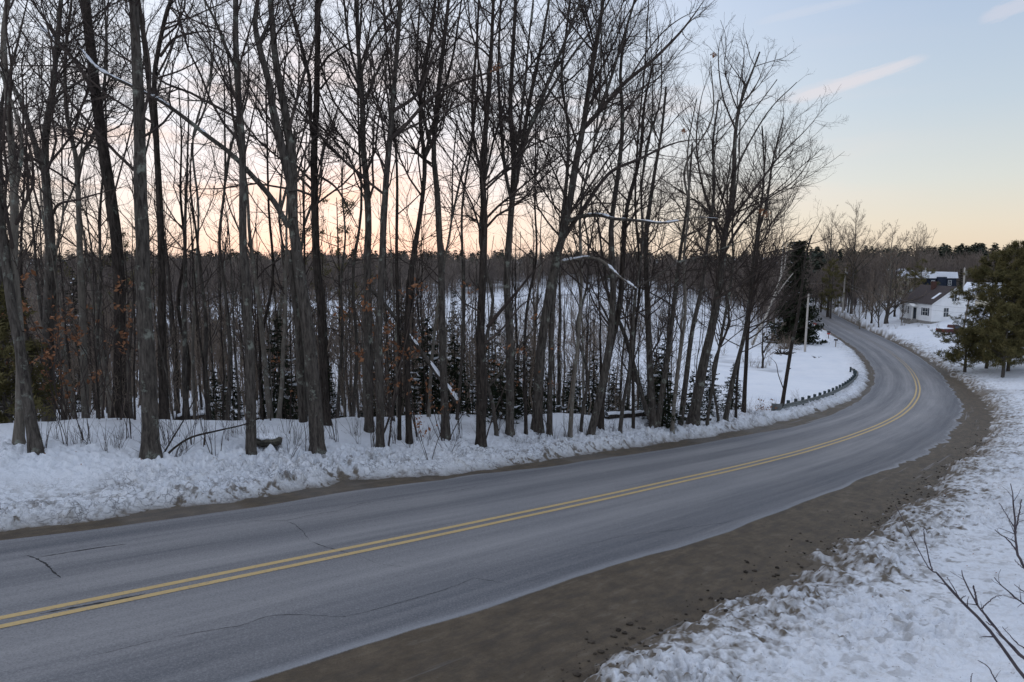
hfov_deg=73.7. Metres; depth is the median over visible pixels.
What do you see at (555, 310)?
bare tree
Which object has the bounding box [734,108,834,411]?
bare tree
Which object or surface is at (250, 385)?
bare tree
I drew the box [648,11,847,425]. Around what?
bare tree
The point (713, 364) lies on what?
bare tree
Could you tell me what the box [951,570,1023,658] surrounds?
bare shrub
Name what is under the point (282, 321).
bare tree
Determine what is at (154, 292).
bare tree
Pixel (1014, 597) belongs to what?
bare shrub
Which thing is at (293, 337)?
bare tree
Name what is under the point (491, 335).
bare tree
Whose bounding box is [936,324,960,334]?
parked pickup
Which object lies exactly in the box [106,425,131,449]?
bare shrub
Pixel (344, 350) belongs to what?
bare tree
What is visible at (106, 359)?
sapling
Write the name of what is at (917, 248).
bare tree
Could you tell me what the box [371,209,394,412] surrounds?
bare tree
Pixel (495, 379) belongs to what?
bent sapling
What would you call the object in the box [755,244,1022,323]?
roadside wood
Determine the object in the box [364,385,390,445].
bare shrub
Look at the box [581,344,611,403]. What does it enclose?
sapling
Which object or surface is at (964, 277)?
utility pole
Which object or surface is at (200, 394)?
bare tree
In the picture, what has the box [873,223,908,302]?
bare tree
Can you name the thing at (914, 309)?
door
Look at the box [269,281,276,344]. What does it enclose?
bare tree
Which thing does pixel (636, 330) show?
bare tree
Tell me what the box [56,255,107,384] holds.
bare tree
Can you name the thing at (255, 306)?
bare tree
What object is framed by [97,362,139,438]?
bare shrub
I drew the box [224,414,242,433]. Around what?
bare shrub
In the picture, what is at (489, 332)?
bare tree
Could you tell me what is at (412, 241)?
bare tree
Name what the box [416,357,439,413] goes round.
young spruce
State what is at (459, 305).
bare tree
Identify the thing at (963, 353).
pine
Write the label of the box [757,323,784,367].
bare tree
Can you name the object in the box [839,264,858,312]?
pine
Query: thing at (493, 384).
young spruce
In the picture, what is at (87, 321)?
bare tree
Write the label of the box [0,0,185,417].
bare tree
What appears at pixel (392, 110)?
bare tree
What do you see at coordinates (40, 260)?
bare tree
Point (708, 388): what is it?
young spruce
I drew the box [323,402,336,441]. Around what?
bare shrub
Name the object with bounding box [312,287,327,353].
bare tree
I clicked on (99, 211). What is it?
bare tree
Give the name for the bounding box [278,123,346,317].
bare tree
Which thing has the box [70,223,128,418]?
sapling
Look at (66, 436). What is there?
bare shrub
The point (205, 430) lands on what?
bare shrub
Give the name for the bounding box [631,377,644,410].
young spruce
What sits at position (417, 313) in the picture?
bare tree
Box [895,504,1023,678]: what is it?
bare shrub
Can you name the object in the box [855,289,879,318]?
bare tree
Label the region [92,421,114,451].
bare shrub
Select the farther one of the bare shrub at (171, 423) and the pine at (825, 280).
the pine at (825, 280)
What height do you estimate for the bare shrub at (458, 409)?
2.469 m
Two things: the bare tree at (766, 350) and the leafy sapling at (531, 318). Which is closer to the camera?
the leafy sapling at (531, 318)
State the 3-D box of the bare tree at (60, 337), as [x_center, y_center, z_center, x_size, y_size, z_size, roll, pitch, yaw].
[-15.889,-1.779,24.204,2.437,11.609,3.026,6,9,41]
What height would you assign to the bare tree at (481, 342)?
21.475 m
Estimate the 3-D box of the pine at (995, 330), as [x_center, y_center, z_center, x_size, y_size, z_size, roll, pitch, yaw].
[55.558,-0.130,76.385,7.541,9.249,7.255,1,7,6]
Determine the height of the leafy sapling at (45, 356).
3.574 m
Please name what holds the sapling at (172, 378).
on the snow ground
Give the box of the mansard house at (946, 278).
[906,268,957,291]
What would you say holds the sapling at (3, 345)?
on the snow ground
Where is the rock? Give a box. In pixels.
[257,433,281,446]
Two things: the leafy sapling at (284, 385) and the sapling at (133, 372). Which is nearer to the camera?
the sapling at (133, 372)
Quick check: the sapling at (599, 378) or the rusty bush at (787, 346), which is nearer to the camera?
the sapling at (599, 378)
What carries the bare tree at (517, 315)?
on the snow ground
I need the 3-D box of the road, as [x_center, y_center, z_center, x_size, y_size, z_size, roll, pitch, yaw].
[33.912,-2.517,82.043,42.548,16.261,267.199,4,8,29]
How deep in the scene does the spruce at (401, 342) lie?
48.20 m
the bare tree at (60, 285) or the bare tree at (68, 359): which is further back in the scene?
the bare tree at (60, 285)
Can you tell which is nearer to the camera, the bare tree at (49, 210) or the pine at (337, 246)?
the bare tree at (49, 210)
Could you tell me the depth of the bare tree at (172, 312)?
34.02 m
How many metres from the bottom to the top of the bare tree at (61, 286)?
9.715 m
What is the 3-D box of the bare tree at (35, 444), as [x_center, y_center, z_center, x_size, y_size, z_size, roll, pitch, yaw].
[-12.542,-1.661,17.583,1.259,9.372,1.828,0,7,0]
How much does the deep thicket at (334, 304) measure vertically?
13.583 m
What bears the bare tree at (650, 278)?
on the snow ground
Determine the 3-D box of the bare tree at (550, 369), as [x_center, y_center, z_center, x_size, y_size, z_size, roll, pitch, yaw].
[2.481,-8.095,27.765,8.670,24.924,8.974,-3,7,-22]
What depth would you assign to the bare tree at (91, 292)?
28.80 m
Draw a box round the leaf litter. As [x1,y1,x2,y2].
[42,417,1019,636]
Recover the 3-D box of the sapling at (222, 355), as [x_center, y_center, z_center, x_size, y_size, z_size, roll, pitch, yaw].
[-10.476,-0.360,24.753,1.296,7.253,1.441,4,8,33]
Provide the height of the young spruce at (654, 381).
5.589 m
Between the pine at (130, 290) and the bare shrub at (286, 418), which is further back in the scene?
the pine at (130, 290)
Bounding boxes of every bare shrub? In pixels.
[39,371,86,445]
[40,408,53,447]
[43,416,89,443]
[45,409,66,437]
[72,384,95,440]
[73,422,98,444]
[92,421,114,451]
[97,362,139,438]
[99,412,137,439]
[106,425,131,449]
[109,424,128,447]
[139,381,184,445]
[140,423,203,456]
[158,411,184,442]
[160,405,179,436]
[168,386,208,444]
[172,420,188,452]
[198,400,230,455]
[199,399,210,446]
[211,395,236,440]
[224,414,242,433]
[265,432,307,457]
[275,401,296,433]
[279,412,297,442]
[299,415,308,450]
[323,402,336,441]
[326,394,343,441]
[340,411,366,435]
[363,397,388,447]
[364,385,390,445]
[384,397,405,443]
[396,426,423,447]
[423,382,452,440]
[434,435,466,450]
[448,379,463,437]
[530,417,551,440]
[532,393,560,436]
[562,407,571,437]
[589,392,607,428]
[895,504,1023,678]
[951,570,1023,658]
[970,660,997,681]
[993,569,1023,606]
[995,484,1023,568]
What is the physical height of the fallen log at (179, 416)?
0.580 m
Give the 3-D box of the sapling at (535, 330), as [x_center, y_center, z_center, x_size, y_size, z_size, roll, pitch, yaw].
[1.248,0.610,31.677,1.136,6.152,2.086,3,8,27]
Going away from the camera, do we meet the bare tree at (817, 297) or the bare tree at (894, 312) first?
the bare tree at (894, 312)
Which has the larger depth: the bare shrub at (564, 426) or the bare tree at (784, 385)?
the bare tree at (784, 385)
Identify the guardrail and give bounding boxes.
[771,367,858,410]
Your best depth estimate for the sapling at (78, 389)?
26.81 m
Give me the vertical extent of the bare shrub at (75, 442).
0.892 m
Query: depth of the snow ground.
17.96 m
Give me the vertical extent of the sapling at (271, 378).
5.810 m
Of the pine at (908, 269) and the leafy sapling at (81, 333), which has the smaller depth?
the leafy sapling at (81, 333)
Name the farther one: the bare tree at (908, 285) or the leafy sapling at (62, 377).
the bare tree at (908, 285)
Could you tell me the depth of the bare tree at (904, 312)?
141.90 m
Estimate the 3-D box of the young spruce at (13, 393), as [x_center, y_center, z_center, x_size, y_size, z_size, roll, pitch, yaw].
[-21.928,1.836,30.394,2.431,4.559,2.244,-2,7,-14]
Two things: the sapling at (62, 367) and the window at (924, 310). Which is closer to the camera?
the sapling at (62, 367)
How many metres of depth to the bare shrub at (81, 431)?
18.91 m
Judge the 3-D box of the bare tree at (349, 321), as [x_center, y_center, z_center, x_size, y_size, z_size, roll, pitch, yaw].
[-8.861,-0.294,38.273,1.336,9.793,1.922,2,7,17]
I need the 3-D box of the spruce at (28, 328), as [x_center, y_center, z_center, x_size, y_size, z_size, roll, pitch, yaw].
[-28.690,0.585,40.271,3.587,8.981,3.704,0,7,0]
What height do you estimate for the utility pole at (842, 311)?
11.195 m
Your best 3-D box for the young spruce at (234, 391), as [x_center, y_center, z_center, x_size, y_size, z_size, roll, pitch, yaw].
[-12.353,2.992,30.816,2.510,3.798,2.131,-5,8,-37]
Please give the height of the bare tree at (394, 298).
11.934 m
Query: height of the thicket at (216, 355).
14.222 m
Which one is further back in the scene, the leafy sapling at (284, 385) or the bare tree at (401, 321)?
the bare tree at (401, 321)
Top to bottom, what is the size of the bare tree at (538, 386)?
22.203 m
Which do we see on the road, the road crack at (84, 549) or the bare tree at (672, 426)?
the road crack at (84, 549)
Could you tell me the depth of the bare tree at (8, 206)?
26.24 m
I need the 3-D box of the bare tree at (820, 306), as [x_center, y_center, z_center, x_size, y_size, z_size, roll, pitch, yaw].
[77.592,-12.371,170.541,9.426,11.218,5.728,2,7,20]
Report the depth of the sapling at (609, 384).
37.65 m
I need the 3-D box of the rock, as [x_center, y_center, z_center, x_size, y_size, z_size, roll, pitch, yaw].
[-7.676,3.112,21.432,0.887,0.450,0.660,0,7,0]
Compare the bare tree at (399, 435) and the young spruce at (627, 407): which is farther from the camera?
the young spruce at (627, 407)
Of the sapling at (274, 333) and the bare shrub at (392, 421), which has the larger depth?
the sapling at (274, 333)
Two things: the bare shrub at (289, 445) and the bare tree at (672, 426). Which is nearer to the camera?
the bare shrub at (289, 445)
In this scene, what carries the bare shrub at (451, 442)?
on the snow ground
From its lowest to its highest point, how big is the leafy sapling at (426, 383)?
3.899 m
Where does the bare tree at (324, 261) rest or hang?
on the snow ground
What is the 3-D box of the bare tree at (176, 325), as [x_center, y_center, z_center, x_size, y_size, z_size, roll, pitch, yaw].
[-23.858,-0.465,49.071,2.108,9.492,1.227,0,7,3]
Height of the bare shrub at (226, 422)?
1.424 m
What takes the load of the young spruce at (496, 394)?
on the snow ground
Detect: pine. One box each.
[0,284,64,423]
[57,227,155,390]
[262,197,377,405]
[818,258,845,318]
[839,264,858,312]
[891,268,920,299]
[905,270,928,290]
[908,258,938,286]
[930,250,1014,368]
[932,326,996,371]
[969,239,1023,370]
[972,299,1023,377]
[982,254,1023,349]
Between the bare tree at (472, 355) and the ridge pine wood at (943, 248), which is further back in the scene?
the ridge pine wood at (943, 248)
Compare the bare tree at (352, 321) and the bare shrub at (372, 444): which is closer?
the bare shrub at (372, 444)
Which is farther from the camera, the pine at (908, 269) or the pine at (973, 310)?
the pine at (908, 269)
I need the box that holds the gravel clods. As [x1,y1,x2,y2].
[524,426,1005,681]
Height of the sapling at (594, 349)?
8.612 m
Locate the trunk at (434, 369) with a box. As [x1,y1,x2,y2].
[371,288,457,403]
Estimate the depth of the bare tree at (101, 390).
27.69 m
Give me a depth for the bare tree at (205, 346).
26.54 m
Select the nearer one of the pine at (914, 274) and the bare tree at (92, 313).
the bare tree at (92, 313)
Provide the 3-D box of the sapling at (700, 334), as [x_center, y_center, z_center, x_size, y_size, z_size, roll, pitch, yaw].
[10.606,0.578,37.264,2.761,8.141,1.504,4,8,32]
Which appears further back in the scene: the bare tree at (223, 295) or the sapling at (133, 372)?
the bare tree at (223, 295)
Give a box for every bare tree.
[0,0,118,444]
[0,0,159,417]
[0,0,179,421]
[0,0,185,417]
[0,1,109,422]
[0,1,182,417]
[0,77,80,376]
[0,87,62,454]
[0,166,15,372]
[1,0,194,459]
[1,0,296,419]
[4,47,126,417]
[4,168,37,295]
[7,186,65,329]
[18,191,68,306]
[19,131,99,418]
[19,227,73,344]
[26,0,351,454]
[32,211,72,419]
[32,251,73,374]
[49,156,132,415]
[56,34,205,418]
[56,175,129,416]
[56,213,71,380]
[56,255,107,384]
[63,0,291,454]
[64,219,113,365]
[65,126,192,359]
[66,260,97,354]
[67,239,108,393]
[68,213,110,408]
[84,153,157,389]
[88,251,111,384]
[89,236,112,417]
[96,0,287,419]
[109,34,232,419]
[121,140,240,419]
[128,90,227,419]
[129,245,167,358]
[134,181,202,410]
[149,181,181,413]
[150,231,157,368]
[151,254,181,396]
[166,278,190,396]
[168,193,242,409]
[174,248,197,400]
[175,272,192,390]
[177,0,403,425]
[187,210,240,406]
[190,26,268,419]
[191,249,233,418]
[197,0,339,418]
[200,188,251,419]
[203,237,236,399]
[208,44,320,418]
[210,254,236,355]
[219,225,268,365]
[222,227,252,408]
[223,270,255,405]
[232,86,360,411]
[236,239,273,400]
[240,0,563,447]
[247,132,323,418]
[250,67,345,399]
[255,0,432,432]
[255,256,274,408]
[256,114,331,352]
[256,232,271,419]
[261,254,292,333]
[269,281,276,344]
[272,272,293,369]
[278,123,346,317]
[286,286,296,379]
[288,213,336,313]
[309,0,433,416]
[310,144,393,417]
[311,220,339,417]
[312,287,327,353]
[314,277,336,358]
[316,236,387,415]
[327,273,363,414]
[329,0,509,443]
[334,248,360,400]
[334,253,363,412]
[337,261,360,405]
[339,230,362,417]
[341,0,500,440]
[342,0,470,439]
[343,266,389,405]
[358,173,419,414]
[371,91,506,415]
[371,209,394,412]
[383,198,429,416]
[383,241,417,412]
[384,247,416,404]
[385,86,497,416]
[386,272,400,350]
[390,188,460,406]
[392,0,608,447]
[393,0,527,419]
[405,219,433,414]
[428,242,454,347]
[428,264,461,362]
[433,0,641,436]
[438,39,527,435]
[446,288,466,383]
[450,261,487,402]
[452,234,477,412]
[455,289,503,414]
[464,231,505,357]
[465,0,678,435]
[467,229,478,368]
[473,278,528,382]
[485,213,528,353]
[486,263,495,414]
[489,227,530,410]
[492,73,571,434]
[500,0,657,437]
[500,194,558,412]
[501,0,782,432]
[510,280,536,349]
[514,197,566,384]
[520,136,660,431]
[528,262,564,348]
[530,0,706,435]
[537,191,597,412]
[546,281,568,412]
[555,290,578,412]
[557,210,597,414]
[569,63,726,427]
[572,239,619,374]
[574,1,722,429]
[574,263,606,414]
[580,291,587,382]
[584,24,688,432]
[588,0,750,428]
[592,190,660,408]
[598,250,641,410]
[614,261,654,409]
[620,208,677,405]
[622,245,639,410]
[628,54,756,433]
[635,298,643,409]
[638,74,769,425]
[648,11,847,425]
[653,286,685,397]
[655,238,687,411]
[661,79,799,421]
[667,294,672,404]
[670,112,818,417]
[671,254,699,406]
[687,119,778,425]
[710,87,845,420]
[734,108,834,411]
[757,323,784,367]
[770,235,811,407]
[804,275,842,311]
[805,276,827,308]
[816,205,861,316]
[826,200,895,313]
[848,262,887,322]
[848,295,867,328]
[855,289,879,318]
[862,287,894,326]
[864,263,929,323]
[872,277,885,311]
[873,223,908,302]
[876,252,928,316]
[896,289,908,319]
[900,277,922,294]
[901,222,940,279]
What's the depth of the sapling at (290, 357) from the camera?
26.85 m
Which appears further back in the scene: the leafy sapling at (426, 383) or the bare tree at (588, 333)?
the bare tree at (588, 333)
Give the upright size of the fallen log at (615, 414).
0.505 m
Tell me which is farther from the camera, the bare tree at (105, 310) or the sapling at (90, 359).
the bare tree at (105, 310)
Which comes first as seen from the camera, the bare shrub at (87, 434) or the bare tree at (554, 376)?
the bare shrub at (87, 434)
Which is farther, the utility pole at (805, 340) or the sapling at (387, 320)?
the utility pole at (805, 340)
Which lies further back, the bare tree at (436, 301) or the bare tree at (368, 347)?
the bare tree at (436, 301)
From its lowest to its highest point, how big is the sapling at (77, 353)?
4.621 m
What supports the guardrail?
on the snow ground
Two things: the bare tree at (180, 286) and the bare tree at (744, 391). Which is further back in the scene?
the bare tree at (744, 391)
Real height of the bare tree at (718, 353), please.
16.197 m
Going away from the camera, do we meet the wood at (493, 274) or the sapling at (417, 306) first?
the sapling at (417, 306)
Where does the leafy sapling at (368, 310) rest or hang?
on the snow ground
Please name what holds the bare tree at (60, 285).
on the snow ground
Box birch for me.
[751,246,794,344]
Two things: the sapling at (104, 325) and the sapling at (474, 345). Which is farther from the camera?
the sapling at (474, 345)
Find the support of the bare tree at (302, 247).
on the snow ground
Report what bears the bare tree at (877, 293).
on the snow ground
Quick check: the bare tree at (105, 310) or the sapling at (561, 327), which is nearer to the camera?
the sapling at (561, 327)
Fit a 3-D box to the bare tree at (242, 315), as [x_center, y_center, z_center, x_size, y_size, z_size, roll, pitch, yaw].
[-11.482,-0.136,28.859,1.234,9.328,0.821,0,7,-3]
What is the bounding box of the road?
[0,308,994,681]
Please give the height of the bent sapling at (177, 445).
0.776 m
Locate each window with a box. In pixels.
[922,307,927,315]
[943,308,948,316]
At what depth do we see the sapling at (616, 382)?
41.99 m
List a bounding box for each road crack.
[27,555,60,577]
[41,593,144,613]
[42,544,122,556]
[175,578,501,636]
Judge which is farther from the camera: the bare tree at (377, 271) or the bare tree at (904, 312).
the bare tree at (904, 312)
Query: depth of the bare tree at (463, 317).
27.93 m
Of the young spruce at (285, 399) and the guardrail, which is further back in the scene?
the guardrail
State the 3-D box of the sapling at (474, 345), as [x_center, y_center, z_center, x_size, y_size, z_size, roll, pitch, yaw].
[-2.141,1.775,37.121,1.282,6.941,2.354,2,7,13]
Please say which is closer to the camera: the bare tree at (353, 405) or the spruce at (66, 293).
the bare tree at (353, 405)
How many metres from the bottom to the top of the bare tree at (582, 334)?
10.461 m
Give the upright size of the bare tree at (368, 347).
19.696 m
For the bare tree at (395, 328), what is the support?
on the snow ground
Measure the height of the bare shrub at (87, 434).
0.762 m
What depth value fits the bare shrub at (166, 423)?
19.81 m
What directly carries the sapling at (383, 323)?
on the snow ground
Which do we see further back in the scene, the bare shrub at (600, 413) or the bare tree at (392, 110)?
the bare shrub at (600, 413)
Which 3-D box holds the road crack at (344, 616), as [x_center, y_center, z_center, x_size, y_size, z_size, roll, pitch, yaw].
[-2.588,4.586,11.838,5.969,0.751,0.546,-5,8,-36]
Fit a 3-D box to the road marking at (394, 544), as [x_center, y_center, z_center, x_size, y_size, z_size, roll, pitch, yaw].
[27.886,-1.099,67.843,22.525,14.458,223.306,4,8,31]
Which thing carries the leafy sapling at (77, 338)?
on the snow ground
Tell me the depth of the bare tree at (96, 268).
26.84 m
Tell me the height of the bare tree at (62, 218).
15.245 m
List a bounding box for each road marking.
[0,314,920,627]
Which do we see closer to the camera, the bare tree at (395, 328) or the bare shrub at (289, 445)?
the bare shrub at (289, 445)
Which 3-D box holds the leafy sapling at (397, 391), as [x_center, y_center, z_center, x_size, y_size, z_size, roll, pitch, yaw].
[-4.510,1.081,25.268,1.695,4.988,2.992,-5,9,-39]
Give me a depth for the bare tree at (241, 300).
29.98 m
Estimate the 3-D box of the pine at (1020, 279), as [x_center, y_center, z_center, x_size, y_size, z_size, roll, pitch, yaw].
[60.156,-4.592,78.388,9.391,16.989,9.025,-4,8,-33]
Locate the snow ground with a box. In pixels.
[0,257,1023,681]
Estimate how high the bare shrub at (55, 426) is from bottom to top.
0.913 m
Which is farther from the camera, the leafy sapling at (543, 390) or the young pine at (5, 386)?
the leafy sapling at (543, 390)
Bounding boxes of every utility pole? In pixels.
[804,294,808,351]
[841,269,847,312]
[963,267,967,286]
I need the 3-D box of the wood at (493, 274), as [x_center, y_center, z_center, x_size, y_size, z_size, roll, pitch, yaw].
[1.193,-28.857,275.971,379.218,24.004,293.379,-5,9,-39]
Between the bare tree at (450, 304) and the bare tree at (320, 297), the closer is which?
the bare tree at (320, 297)
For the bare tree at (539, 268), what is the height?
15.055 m
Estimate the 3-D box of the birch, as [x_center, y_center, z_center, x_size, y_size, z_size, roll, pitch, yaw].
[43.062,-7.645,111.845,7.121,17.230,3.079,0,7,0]
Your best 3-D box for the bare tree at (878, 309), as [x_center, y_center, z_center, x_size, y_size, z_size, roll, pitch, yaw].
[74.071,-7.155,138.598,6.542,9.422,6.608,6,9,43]
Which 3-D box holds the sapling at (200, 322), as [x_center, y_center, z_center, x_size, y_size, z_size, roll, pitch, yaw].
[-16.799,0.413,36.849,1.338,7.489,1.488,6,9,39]
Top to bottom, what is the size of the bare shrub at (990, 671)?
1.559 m
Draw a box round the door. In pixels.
[912,307,916,318]
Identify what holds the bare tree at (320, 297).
on the snow ground
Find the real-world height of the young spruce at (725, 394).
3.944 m
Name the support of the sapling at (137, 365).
on the snow ground
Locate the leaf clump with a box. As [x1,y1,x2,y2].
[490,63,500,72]
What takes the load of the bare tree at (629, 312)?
on the snow ground
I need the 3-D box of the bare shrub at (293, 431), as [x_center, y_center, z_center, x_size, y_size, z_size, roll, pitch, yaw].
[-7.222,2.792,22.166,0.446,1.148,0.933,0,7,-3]
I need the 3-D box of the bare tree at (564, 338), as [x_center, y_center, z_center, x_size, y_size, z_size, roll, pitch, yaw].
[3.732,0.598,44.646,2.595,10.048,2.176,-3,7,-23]
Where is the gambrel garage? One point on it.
(967, 286)
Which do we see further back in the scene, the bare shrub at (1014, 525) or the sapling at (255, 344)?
the sapling at (255, 344)
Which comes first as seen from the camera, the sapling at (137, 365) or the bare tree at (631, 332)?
the bare tree at (631, 332)
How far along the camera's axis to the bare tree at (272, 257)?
27.32 m
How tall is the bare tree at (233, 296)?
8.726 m
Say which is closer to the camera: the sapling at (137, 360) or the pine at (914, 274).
the sapling at (137, 360)
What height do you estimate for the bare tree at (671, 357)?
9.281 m
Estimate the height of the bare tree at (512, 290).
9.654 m
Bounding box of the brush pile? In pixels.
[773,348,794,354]
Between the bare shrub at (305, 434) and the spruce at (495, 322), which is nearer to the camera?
the bare shrub at (305, 434)
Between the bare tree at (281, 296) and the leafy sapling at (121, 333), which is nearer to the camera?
the leafy sapling at (121, 333)
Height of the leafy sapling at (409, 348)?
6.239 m
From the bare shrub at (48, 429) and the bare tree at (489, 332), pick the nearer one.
the bare shrub at (48, 429)
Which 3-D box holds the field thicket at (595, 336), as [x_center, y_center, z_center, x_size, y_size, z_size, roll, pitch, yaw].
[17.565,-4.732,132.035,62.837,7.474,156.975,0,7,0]
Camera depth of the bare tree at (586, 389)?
30.51 m
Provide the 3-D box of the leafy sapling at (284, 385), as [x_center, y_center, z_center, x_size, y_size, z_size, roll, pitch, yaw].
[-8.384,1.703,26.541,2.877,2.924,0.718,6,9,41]
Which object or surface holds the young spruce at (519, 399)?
on the snow ground
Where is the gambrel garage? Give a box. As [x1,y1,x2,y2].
[963,282,1003,305]
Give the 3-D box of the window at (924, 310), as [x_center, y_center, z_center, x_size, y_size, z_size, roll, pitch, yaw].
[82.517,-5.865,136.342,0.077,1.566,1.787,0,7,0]
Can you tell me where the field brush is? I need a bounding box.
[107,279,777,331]
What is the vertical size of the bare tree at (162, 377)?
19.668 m
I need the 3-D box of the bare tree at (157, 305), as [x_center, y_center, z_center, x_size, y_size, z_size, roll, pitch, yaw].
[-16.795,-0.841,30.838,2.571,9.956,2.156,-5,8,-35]
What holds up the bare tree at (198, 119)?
on the snow ground
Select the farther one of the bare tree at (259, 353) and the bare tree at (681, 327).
the bare tree at (681, 327)
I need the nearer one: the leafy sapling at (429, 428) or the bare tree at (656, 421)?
the leafy sapling at (429, 428)
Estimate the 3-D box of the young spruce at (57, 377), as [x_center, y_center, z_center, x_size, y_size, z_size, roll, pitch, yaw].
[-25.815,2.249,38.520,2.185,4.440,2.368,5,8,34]
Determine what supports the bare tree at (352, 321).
on the snow ground
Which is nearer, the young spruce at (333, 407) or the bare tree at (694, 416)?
the young spruce at (333, 407)
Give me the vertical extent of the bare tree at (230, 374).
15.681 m
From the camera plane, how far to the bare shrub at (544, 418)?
28.76 m
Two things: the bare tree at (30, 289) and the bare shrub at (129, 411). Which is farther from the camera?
the bare tree at (30, 289)
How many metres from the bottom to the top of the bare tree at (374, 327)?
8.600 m
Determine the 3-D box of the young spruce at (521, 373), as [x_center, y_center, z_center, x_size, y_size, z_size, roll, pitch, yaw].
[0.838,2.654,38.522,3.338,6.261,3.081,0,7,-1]
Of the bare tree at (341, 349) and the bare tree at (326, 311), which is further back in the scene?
the bare tree at (326, 311)
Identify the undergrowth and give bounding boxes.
[0,345,681,421]
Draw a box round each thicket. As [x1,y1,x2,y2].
[8,266,476,385]
[9,256,693,419]
[465,288,680,385]
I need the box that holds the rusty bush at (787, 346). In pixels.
[773,333,802,349]
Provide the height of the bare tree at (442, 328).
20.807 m
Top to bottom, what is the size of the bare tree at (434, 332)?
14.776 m
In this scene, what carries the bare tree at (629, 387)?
on the snow ground
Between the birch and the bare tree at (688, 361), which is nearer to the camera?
the bare tree at (688, 361)
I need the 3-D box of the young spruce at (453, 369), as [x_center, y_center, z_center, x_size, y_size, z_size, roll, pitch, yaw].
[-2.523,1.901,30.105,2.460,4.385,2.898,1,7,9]
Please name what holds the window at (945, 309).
in the white house at (938, 295)
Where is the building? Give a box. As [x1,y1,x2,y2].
[883,269,908,298]
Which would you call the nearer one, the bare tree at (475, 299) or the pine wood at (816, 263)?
the bare tree at (475, 299)
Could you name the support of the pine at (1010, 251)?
on the snow ground
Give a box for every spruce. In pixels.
[1,344,40,420]
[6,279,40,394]
[54,355,70,409]
[60,267,94,397]
[67,378,80,411]
[90,366,111,406]
[201,369,233,419]
[216,368,245,420]
[256,314,298,419]
[283,372,297,415]
[328,359,349,418]
[359,373,385,416]
[384,351,404,416]
[389,296,420,405]
[403,315,440,414]
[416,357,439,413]
[431,335,475,416]
[445,290,470,397]
[466,343,497,414]
[486,307,504,393]
[486,365,520,423]
[487,358,517,414]
[503,354,531,421]
[515,334,553,413]
[528,373,564,413]
[559,366,586,413]
[577,350,608,414]
[604,366,622,412]
[620,396,631,410]
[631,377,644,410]
[635,351,671,415]
[640,338,685,428]
[675,371,707,420]
[701,353,724,416]
[719,363,742,409]
[763,239,829,344]
[957,268,962,287]
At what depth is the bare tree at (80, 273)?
23.90 m
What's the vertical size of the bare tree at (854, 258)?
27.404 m
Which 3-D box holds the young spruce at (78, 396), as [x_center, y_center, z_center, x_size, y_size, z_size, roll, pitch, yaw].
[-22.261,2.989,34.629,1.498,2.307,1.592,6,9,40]
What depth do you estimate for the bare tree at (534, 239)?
37.48 m
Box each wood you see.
[19,241,820,323]
[19,245,825,297]
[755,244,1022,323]
[783,242,1023,269]
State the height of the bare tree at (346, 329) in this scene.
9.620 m
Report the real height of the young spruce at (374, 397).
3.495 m
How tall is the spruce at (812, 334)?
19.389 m
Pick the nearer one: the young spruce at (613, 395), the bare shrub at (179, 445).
the bare shrub at (179, 445)
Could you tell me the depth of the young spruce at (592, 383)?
40.49 m
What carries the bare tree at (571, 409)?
on the snow ground
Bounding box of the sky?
[0,0,1023,259]
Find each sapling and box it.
[0,270,69,419]
[0,295,26,404]
[1,306,93,420]
[23,316,136,418]
[25,321,49,415]
[31,324,80,419]
[42,280,134,419]
[44,283,93,417]
[48,294,138,419]
[51,268,133,417]
[54,306,74,413]
[65,356,89,415]
[66,295,112,417]
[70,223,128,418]
[86,275,110,410]
[91,323,111,417]
[97,214,165,411]
[101,224,136,419]
[121,267,181,419]
[127,309,138,397]
[129,271,168,404]
[157,327,181,419]
[163,392,197,452]
[164,172,234,419]
[166,308,179,380]
[168,328,194,413]
[168,417,260,453]
[190,282,213,367]
[200,234,236,419]
[206,259,264,381]
[208,294,257,387]
[236,258,278,419]
[253,264,294,420]
[256,290,287,395]
[271,352,307,416]
[273,298,295,418]
[333,268,427,446]
[335,308,355,416]
[336,274,394,421]
[358,268,402,411]
[372,284,392,382]
[372,332,390,390]
[374,311,426,433]
[384,244,438,413]
[386,275,423,436]
[396,380,464,459]
[402,347,500,440]
[456,313,470,413]
[460,272,537,438]
[465,309,474,389]
[489,321,539,385]
[504,338,562,434]
[525,293,549,385]
[554,296,569,368]
[579,293,603,410]
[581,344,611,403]
[590,348,622,411]
[612,348,620,410]
[673,295,705,389]
[688,278,729,383]
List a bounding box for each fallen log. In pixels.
[174,412,205,419]
[604,410,645,418]
[676,414,711,420]
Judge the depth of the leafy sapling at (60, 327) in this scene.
21.04 m
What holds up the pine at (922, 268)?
on the snow ground
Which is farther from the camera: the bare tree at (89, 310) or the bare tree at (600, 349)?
the bare tree at (89, 310)
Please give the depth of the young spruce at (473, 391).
36.45 m
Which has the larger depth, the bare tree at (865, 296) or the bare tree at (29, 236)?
the bare tree at (865, 296)
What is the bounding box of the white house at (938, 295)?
[899,281,977,323]
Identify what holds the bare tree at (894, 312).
on the snow ground
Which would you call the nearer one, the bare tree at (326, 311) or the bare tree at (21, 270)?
the bare tree at (21, 270)
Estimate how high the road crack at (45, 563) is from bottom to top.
0.011 m
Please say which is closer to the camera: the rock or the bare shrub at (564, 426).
the rock
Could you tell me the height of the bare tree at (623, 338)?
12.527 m
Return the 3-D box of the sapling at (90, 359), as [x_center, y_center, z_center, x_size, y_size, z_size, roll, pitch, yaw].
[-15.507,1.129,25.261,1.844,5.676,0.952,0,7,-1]

